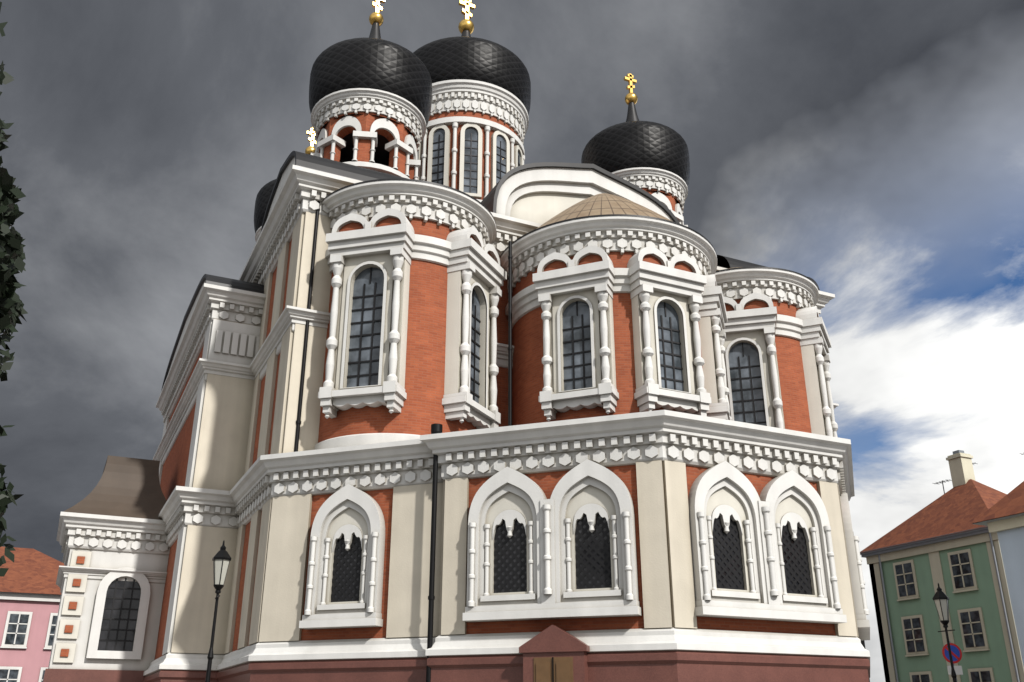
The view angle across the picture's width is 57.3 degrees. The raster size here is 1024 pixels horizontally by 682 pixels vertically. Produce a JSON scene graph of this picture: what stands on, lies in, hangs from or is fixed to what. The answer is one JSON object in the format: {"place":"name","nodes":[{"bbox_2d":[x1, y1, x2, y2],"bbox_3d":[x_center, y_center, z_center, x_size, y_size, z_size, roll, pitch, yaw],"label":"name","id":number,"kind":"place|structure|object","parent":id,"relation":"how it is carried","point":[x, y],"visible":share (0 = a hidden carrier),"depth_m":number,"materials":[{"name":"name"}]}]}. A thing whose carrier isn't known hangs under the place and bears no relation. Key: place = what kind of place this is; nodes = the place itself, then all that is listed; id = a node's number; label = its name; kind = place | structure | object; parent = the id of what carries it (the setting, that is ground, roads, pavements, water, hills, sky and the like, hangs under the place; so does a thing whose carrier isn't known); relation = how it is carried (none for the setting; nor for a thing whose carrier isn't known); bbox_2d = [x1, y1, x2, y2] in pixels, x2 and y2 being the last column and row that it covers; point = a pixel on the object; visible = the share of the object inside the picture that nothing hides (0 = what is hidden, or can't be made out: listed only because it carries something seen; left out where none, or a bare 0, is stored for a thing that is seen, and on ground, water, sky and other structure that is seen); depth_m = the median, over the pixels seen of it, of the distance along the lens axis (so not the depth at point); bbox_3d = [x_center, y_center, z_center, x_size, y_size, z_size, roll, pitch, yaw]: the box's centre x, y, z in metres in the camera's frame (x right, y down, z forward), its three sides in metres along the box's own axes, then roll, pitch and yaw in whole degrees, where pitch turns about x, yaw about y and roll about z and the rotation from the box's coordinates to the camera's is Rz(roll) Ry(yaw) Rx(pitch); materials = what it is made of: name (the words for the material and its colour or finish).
{"place":"outdoors","nodes":[
{"label":"outdoors","id":0,"kind":"place"},
{"bbox_2d":[0,450,1023,681],"bbox_3d":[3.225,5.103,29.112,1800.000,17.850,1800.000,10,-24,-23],"label":"buildings","id":1,"kind":"structure","parent":0,"point":[961,542],"depth_m":51.87,"materials":[{"name":"green paint"}]},
{"bbox_2d":[0,2,27,576],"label":"tree","id":2,"kind":"object","parent":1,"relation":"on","point":[12,263],"visible":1,"depth_m":8.57,"materials":[{"name":"green plant"}]},
{"bbox_2d":[205,541,231,681],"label":"lamp","id":3,"kind":"object","parent":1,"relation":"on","point":[221,559],"visible":1,"depth_m":23.30,"materials":[{"name":"black metal"}]},
{"bbox_2d":[43,0,869,681],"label":"cathedral","id":4,"kind":"structure","parent":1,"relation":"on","point":[455,388],"depth_m":27.44,"materials":[{"name":"beige paint"}]},
{"bbox_2d":[932,583,956,681],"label":"lamp","id":5,"kind":"object","parent":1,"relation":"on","point":[940,598],"visible":1,"depth_m":28.14,"materials":[{"name":"black metal"}]},
{"bbox_2d":[942,641,962,679],"bbox_3d":[13.441,11.067,28.020,0.600,3.986,0.086,0,-22,0],"label":"no parking sign","id":6,"kind":"object","parent":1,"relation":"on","point":[956,652],"visible":0.9,"depth_m":28.57,"materials":[{"name":"metal"}]},
{"bbox_2d":[0,0,1023,681],"label":"sky","id":7,"kind":"structure","parent":0,"point":[869,151],"materials":[{"name":"grey"}]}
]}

